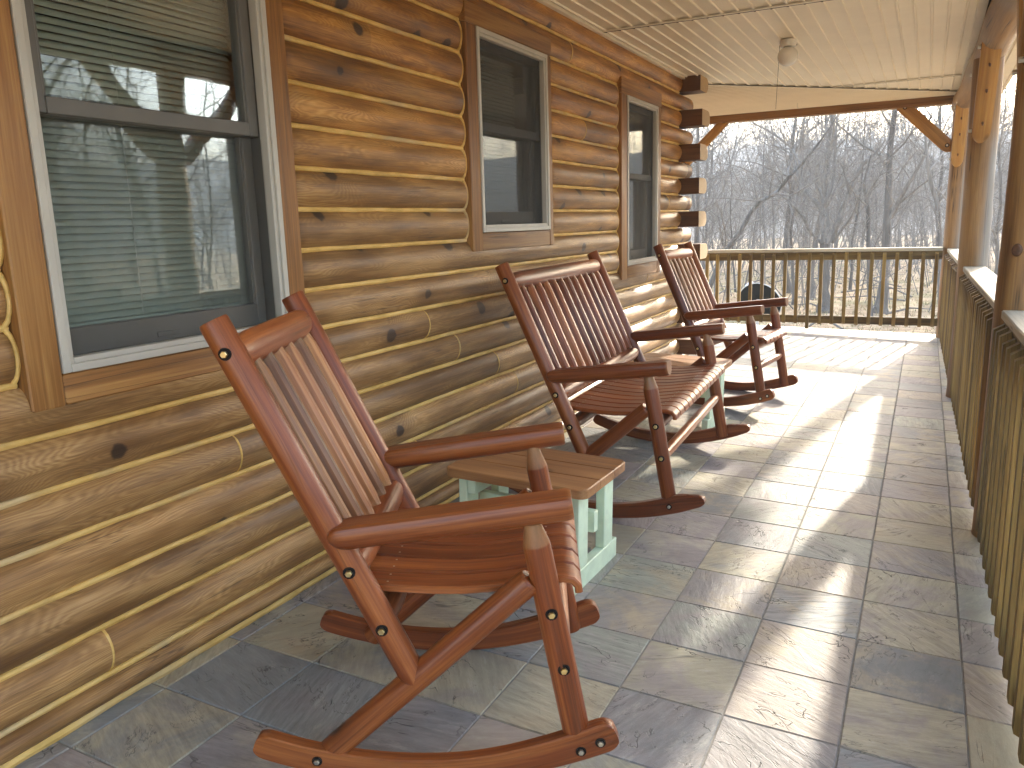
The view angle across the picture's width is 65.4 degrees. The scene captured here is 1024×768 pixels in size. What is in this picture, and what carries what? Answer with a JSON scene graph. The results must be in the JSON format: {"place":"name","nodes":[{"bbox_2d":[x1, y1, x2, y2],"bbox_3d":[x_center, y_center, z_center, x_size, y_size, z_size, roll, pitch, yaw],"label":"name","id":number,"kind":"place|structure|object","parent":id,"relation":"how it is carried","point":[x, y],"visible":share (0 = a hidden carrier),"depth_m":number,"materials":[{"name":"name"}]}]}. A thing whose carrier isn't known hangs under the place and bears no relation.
{"place":"outdoors","nodes":[
{"label":"outdoors","id":0,"kind":"place"},
{"bbox_2d":[39,327,1001,767],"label":"porch slab","id":1,"kind":"structure","parent":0,"point":[677,599],"depth_m":2.62,"materials":[{"name":"concrete"}]},
{"bbox_2d":[0,0,709,767],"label":"log house","id":2,"kind":"structure","parent":1,"relation":"on","point":[154,524],"depth_m":2.83,"materials":[{"name":"brown wood"}]},
{"bbox_2d":[33,0,248,326],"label":"window blind","id":3,"kind":"object","parent":2,"relation":"attached to","point":[142,235],"depth_m":2.40,"materials":[{"name":"grey plastic"}]},
{"bbox_2d":[0,0,304,412],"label":"window","id":4,"kind":"structure","parent":2,"relation":"in","point":[62,364],"depth_m":2.26,"materials":[{"name":"brown wood"}]},
{"bbox_2d":[480,55,516,211],"bbox_3d":[-0.151,-1.345,4.330,0.028,0.820,0.720,4,13,27],"label":"window blind","id":5,"kind":"object","parent":2,"relation":"attached to","point":[499,195],"depth_m":4.47,"materials":[{"name":"grey plastic"}]},
{"bbox_2d":[458,0,553,251],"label":"window","id":6,"kind":"structure","parent":2,"relation":"in","point":[484,30],"depth_m":4.23,"materials":[{"name":"brown wood"}]},
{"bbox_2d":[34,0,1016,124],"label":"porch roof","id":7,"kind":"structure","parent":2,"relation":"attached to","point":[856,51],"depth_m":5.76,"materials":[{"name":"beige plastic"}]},
{"bbox_2d":[776,38,797,99],"bbox_3d":[1.952,-2.195,5.657,0.140,0.460,0.140,4,13,27],"label":"ceiling light","id":8,"kind":"object","parent":7,"relation":"hanging from","point":[787,54],"visible":1,"depth_m":5.58,"materials":[{"name":"white glass"}]},
{"bbox_2d":[629,113,633,248],"bbox_3d":[0.839,-1.586,6.251,0.028,1.067,0.655,4,13,27],"label":"window blind","id":9,"kind":"object","parent":2,"relation":"attached to","point":[630,199],"depth_m":6.50,"materials":[{"name":"grey plastic"}]},
{"bbox_2d":[617,76,661,279],"bbox_3d":[0.948,-1.557,6.180,0.143,1.422,0.968,4,13,27],"label":"window","id":10,"kind":"structure","parent":2,"relation":"in","point":[635,97],"depth_m":6.31,"materials":[{"name":"brown wood"}]},
{"bbox_2d":[14,325,1023,767],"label":"porch floor","id":11,"kind":"structure","parent":1,"relation":"on","point":[904,699],"depth_m":2.67,"materials":[{"name":"grey tile"}]},
{"bbox_2d":[199,290,618,767],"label":"rocking chair","id":12,"kind":"object","parent":11,"relation":"on","point":[338,462],"visible":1,"depth_m":1.97,"materials":[{"name":"wood"}]},
{"bbox_2d":[447,448,624,594],"bbox_3d":[0.099,0.521,3.207,0.605,0.420,0.430,6,14,28],"label":"side table","id":13,"kind":"object","parent":11,"relation":"on","point":[583,478],"visible":0.59,"depth_m":3.12,"materials":[{"name":"brown wood"}]},
{"bbox_2d":[495,250,750,517],"bbox_3d":[0.663,-0.083,4.229,1.020,1.171,1.416,5,13,24],"label":"rocking bench","id":14,"kind":"object","parent":11,"relation":"on","point":[577,330],"visible":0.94,"depth_m":3.97,"materials":[{"name":"wood"}]},
{"bbox_2d":[629,353,731,429],"bbox_3d":[1.137,0.046,5.417,0.605,0.420,0.430,6,14,28],"label":"side table","id":15,"kind":"object","parent":11,"relation":"on","point":[708,422],"visible":0.2,"depth_m":5.36,"materials":[{"name":"brown wood"}]},
{"bbox_2d":[681,122,728,164],"bbox_3d":[2.316,-2.027,10.030,0.803,2.537,0.210,4,13,27],"label":"porch post","id":16,"kind":"object","parent":11,"relation":"on","point":[713,133],"visible":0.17,"depth_m":9.72,"materials":[{"name":"brown wood"}]},
{"bbox_2d":[699,247,942,328],"bbox_3d":[3.439,-1.147,9.572,2.996,0.938,0.173,4,13,27],"label":"porch railing","id":17,"kind":"object","parent":16,"relation":"attached to","point":[896,254],"visible":0.77,"depth_m":9.32,"materials":[{"name":"brown wood"}]},
{"bbox_2d":[709,95,953,124],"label":"porch beam","id":18,"kind":"structure","parent":16,"relation":"on","point":[852,108],"depth_m":9.03,"materials":[{"name":"brown wood"}]},
{"bbox_2d":[653,241,797,405],"bbox_3d":[1.618,-0.471,6.028,0.957,1.171,0.703,7,14,33],"label":"rocking chair","id":19,"kind":"object","parent":11,"relation":"on","point":[689,287],"visible":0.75,"depth_m":5.95,"materials":[{"name":"wood"}]},
{"bbox_2d":[897,104,968,337],"bbox_3d":[4.675,-1.785,8.683,0.594,2.608,0.961,-5,12,-14],"label":"porch post","id":20,"kind":"object","parent":11,"relation":"on","point":[955,145],"visible":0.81,"depth_m":8.65,"materials":[{"name":"brown wood"}]},
{"bbox_2d":[938,248,958,374],"bbox_3d":[4.146,-0.722,7.443,0.173,0.948,3.130,4,13,26],"label":"porch railing","id":21,"kind":"object","parent":20,"relation":"attached to","point":[948,291],"visible":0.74,"depth_m":7.21,"materials":[{"name":"brown wood"}]},
{"bbox_2d":[952,0,1016,111],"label":"porch beam","id":22,"kind":"structure","parent":20,"relation":"on","point":[998,29],"depth_m":4.78,"materials":[{"name":"brown wood"}]},
{"bbox_2d":[946,42,1004,397],"bbox_3d":[3.399,-1.123,5.856,0.212,2.495,1.342,4,13,27],"label":"porch post","id":23,"kind":"object","parent":11,"relation":"on","point":[986,75],"visible":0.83,"depth_m":5.68,"materials":[{"name":"brown wood"}]},
{"bbox_2d":[950,267,996,506],"bbox_3d":[2.750,-0.130,4.685,0.173,0.949,2.765,4,13,26],"label":"porch railing","id":24,"kind":"object","parent":23,"relation":"attached to","point":[973,320],"visible":0.85,"depth_m":4.21,"materials":[{"name":"brown wood"}]},
{"bbox_2d":[971,0,1023,537],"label":"porch post","id":25,"kind":"object","parent":11,"relation":"on","point":[1009,292],"visible":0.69,"depth_m":3.18,"materials":[{"name":"brown wood"}]},
{"bbox_2d":[975,310,1023,765],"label":"porch railing","id":26,"kind":"object","parent":25,"relation":"attached to","point":[999,525],"visible":1,"depth_m":2.54,"materials":[{"name":"brown wood"}]},
{"bbox_2d":[725,323,935,335],"bbox_3d":[2.711,-0.754,10.258,5.343,0.176,0.140,4,13,27],"label":"stone edging","id":27,"kind":"object","parent":1,"relation":"attached to","point":[842,330],"visible":0.19,"depth_m":9.58,"materials":[{"name":"white stone"}]},
{"bbox_2d":[689,234,1001,333],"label":"ground","id":28,"kind":"structure","parent":0,"point":[901,328],"depth_m":28.01,"materials":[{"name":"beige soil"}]},
{"bbox_2d":[688,139,731,261],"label":"bare tree","id":29,"kind":"object","parent":28,"relation":"on","point":[710,196],"visible":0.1,"depth_m":49.22,"materials":[{"name":"grey plant"}]},
{"bbox_2d":[685,123,736,194],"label":"bare tree","id":30,"kind":"object","parent":28,"relation":"on","point":[707,160],"visible":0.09,"depth_m":26.15,"materials":[{"name":"grey plant"}]},
{"bbox_2d":[691,143,733,236],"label":"bare tree","id":31,"kind":"object","parent":28,"relation":"on","point":[691,194],"visible":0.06,"depth_m":58.80,"materials":[{"name":"grey plant"}]},
{"bbox_2d":[681,122,754,242],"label":"bare tree","id":32,"kind":"object","parent":28,"relation":"on","point":[697,203],"visible":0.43,"depth_m":28.36,"materials":[{"name":"grey plant"}]},
{"bbox_2d":[690,122,748,269],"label":"bare tree","id":33,"kind":"object","parent":28,"relation":"on","point":[707,227],"visible":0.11,"depth_m":45.06,"materials":[{"name":"grey plant"}]},
{"bbox_2d":[691,125,753,261],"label":"bare tree","id":34,"kind":"object","parent":28,"relation":"on","point":[715,188],"visible":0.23,"depth_m":52.47,"materials":[{"name":"grey plant"}]},
{"bbox_2d":[687,127,762,198],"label":"bare tree","id":35,"kind":"object","parent":28,"relation":"on","point":[718,146],"visible":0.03,"depth_m":31.36,"materials":[{"name":"grey plant"}]},
{"bbox_2d":[681,120,769,242],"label":"bare tree","id":36,"kind":"object","parent":28,"relation":"on","point":[693,199],"visible":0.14,"depth_m":34.19,"materials":[{"name":"grey plant"}]},
{"bbox_2d":[692,126,813,291],"bbox_3d":[8.449,-6.325,28.347,4.411,6.429,1.825,4,13,26],"label":"bare tree","id":37,"kind":"object","parent":28,"relation":"on","point":[731,237],"visible":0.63,"depth_m":28.70,"materials":[{"name":"grey plant"}]},
{"bbox_2d":[721,137,790,286],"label":"bare tree","id":38,"kind":"object","parent":28,"relation":"on","point":[758,207],"visible":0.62,"depth_m":26.37,"materials":[{"name":"grey plant"}]},
{"bbox_2d":[727,119,785,230],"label":"bare tree","id":39,"kind":"object","parent":28,"relation":"on","point":[761,180],"visible":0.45,"depth_m":35.57,"materials":[{"name":"grey plant"}]},
{"bbox_2d":[732,123,787,263],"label":"bare tree","id":40,"kind":"object","parent":28,"relation":"on","point":[752,190],"visible":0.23,"depth_m":45.24,"materials":[{"name":"grey plant"}]},
{"bbox_2d":[741,281,781,324],"bbox_3d":[4.126,-1.012,13.499,0.398,1.418,0.841,-6,12,-20],"label":"satellite dish","id":41,"kind":"object","parent":28,"relation":"on","point":[756,292],"visible":0.33,"depth_m":13.26,"materials":[{"name":"grey metal"}]},
{"bbox_2d":[734,118,804,269],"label":"bare tree","id":42,"kind":"object","parent":28,"relation":"on","point":[773,220],"visible":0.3,"depth_m":42.90,"materials":[{"name":"grey plant"}]},
{"bbox_2d":[692,114,862,288],"bbox_3d":[6.593,-4.534,20.123,4.662,6.189,4.069,4,13,27],"label":"bare tree","id":43,"kind":"object","parent":28,"relation":"on","point":[730,244],"visible":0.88,"depth_m":20.12,"materials":[{"name":"grey plant"}]},
{"bbox_2d":[764,149,821,304],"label":"bare tree","id":44,"kind":"object","parent":28,"relation":"on","point":[792,263],"visible":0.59,"depth_m":24.19,"materials":[{"name":"grey plant"}]},
{"bbox_2d":[702,111,888,292],"bbox_3d":[9.800,-9.110,26.837,7.351,12.516,5.565,-5,12,-14],"label":"bare tree","id":45,"kind":"object","parent":28,"relation":"on","point":[789,285],"visible":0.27,"depth_m":27.22,"materials":[{"name":"grey plant"}]},
{"bbox_2d":[757,117,852,265],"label":"bare tree","id":46,"kind":"object","parent":28,"relation":"on","point":[789,263],"visible":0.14,"depth_m":45.49,"materials":[{"name":"grey plant"}]},
{"bbox_2d":[750,111,875,247],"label":"bare tree","id":47,"kind":"object","parent":28,"relation":"on","point":[805,168],"visible":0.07,"depth_m":51.35,"materials":[{"name":"grey plant"}]},
{"bbox_2d":[770,113,884,298],"bbox_3d":[10.106,-8.610,25.699,5.350,11.998,7.368,-7,12,-23],"label":"bare tree","id":48,"kind":"object","parent":28,"relation":"on","point":[815,244],"visible":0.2,"depth_m":25.59,"materials":[{"name":"grey plant"}]},
{"bbox_2d":[738,110,922,312],"bbox_3d":[8.621,-5.127,22.157,4.902,6.558,4.190,4,13,27],"label":"bare tree","id":49,"kind":"object","parent":28,"relation":"on","point":[827,241],"visible":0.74,"depth_m":21.91,"materials":[{"name":"grey plant"}]},
{"bbox_2d":[680,142,1009,328],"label":"undergrowth","id":50,"kind":"object","parent":28,"relation":"on","point":[801,262],"visible":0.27,"depth_m":28.21,"materials":[{"name":"grey plant"}]},
{"bbox_2d":[682,80,1014,270],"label":"woodland","id":51,"kind":"object","parent":28,"relation":"on","point":[893,223],"visible":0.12,"depth_m":46.31,"materials":[{"name":"grey plant"}]},
{"bbox_2d":[805,113,894,281],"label":"bare tree","id":52,"kind":"object","parent":28,"relation":"on","point":[836,180],"visible":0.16,"depth_m":32.01,"materials":[{"name":"grey plant"}]},
{"bbox_2d":[830,130,879,251],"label":"bare tree","id":53,"kind":"object","parent":28,"relation":"on","point":[852,196],"visible":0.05,"depth_m":57.05,"materials":[{"name":"grey plant"}]},
{"bbox_2d":[787,107,923,266],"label":"bare tree","id":54,"kind":"object","parent":28,"relation":"on","point":[828,223],"visible":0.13,"depth_m":40.58,"materials":[{"name":"grey plant"}]},
{"bbox_2d":[805,113,905,264],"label":"bare tree","id":55,"kind":"object","parent":28,"relation":"on","point":[851,163],"visible":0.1,"depth_m":45.38,"materials":[{"name":"grey plant"}]},
{"bbox_2d":[813,123,920,316],"bbox_3d":[8.589,-3.780,19.322,2.610,4.955,2.405,4,13,27],"label":"bare tree","id":56,"kind":"object","parent":28,"relation":"on","point":[868,219],"visible":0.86,"depth_m":19.62,"materials":[{"name":"grey plant"}]},
{"bbox_2d":[828,112,908,289],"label":"bare tree","id":57,"kind":"object","parent":28,"relation":"on","point":[851,265],"visible":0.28,"depth_m":28.12,"materials":[{"name":"grey plant"}]},
{"bbox_2d":[835,111,906,263],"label":"bare tree","id":58,"kind":"object","parent":28,"relation":"on","point":[875,203],"visible":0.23,"depth_m":44.10,"materials":[{"name":"grey plant"}]},
{"bbox_2d":[794,106,949,313],"bbox_3d":[9.519,-6.084,20.790,3.984,8.920,3.202,0,11,6],"label":"bare tree","id":59,"kind":"object","parent":28,"relation":"on","point":[887,218],"visible":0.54,"depth_m":21.05,"materials":[{"name":"grey plant"}]},
{"bbox_2d":[851,136,902,247],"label":"bare tree","id":60,"kind":"object","parent":28,"relation":"on","point":[877,205],"visible":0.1,"depth_m":51.53,"materials":[{"name":"grey plant"}]},
{"bbox_2d":[857,112,938,246],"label":"bare tree","id":61,"kind":"object","parent":28,"relation":"on","point":[900,178],"visible":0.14,"depth_m":51.62,"materials":[{"name":"grey plant"}]},
{"bbox_2d":[904,145,948,245],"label":"bare tree","id":62,"kind":"object","parent":28,"relation":"on","point":[922,200],"visible":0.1,"depth_m":54.41,"materials":[{"name":"grey plant"}]},
{"bbox_2d":[913,108,949,302],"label":"bare tree","id":63,"kind":"object","parent":28,"relation":"on","point":[939,220],"visible":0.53,"depth_m":18.15,"materials":[{"name":"grey plant"}]},
{"bbox_2d":[877,99,1012,246],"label":"bare tree","id":64,"kind":"object","parent":28,"relation":"on","point":[945,166],"visible":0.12,"depth_m":25.28,"materials":[{"name":"grey plant"}]},
{"bbox_2d":[879,79,1015,281],"bbox_3d":[16.821,-9.513,30.188,7.178,11.689,5.212,-1,11,1],"label":"bare tree","id":65,"kind":"object","parent":28,"relation":"on","point":[941,173],"visible":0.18,"depth_m":30.55,"materials":[{"name":"grey plant"}]},
{"bbox_2d":[886,76,1015,211],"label":"bare tree","id":66,"kind":"object","parent":28,"relation":"on","point":[997,155],"visible":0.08,"depth_m":33.88,"materials":[{"name":"grey plant"}]},
{"bbox_2d":[923,83,1013,267],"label":"bare tree","id":67,"kind":"object","parent":28,"relation":"on","point":[1000,150],"visible":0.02,"depth_m":28.33,"materials":[{"name":"grey plant"}]},
{"bbox_2d":[933,86,1014,175],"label":"bare tree","id":68,"kind":"object","parent":28,"relation":"on","point":[950,121],"visible":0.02,"depth_m":52.09,"materials":[{"name":"grey plant"}]},
{"bbox_2d":[942,76,1016,274],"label":"bare tree","id":69,"kind":"object","parent":28,"relation":"on","point":[995,232],"visible":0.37,"depth_m":21.46,"materials":[{"name":"grey plant"}]},
{"bbox_2d":[945,75,1016,182],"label":"bare tree","id":70,"kind":"object","parent":28,"relation":"on","point":[1002,140],"depth_m":36.05,"materials":[{"name":"grey plant"}]},
{"bbox_2d":[994,82,1014,211],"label":"bare tree","id":71,"kind":"object","parent":28,"relation":"on","point":[1006,159],"visible":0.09,"depth_m":27.50,"materials":[{"name":"grey plant"}]},
{"bbox_2d":[689,132,1011,239],"bbox_3d":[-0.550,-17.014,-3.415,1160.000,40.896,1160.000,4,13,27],"label":"hills","id":72,"kind":"structure","parent":0,"point":[811,188],"depth_m":203.64,"materials":[{"name":"grey plant"}]},
{"bbox_2d":[683,105,1011,233],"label":"hillside woodland","id":73,"kind":"object","parent":72,"relation":"on","point":[825,142],"visible":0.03,"depth_m":281.22,"materials":[{"name":"grey plant"}]},
{"bbox_2d":[690,75,1016,147],"label":"sky","id":74,"kind":"structure","parent":0,"point":[1015,75],"materials":[{"name":"white"}]}
]}

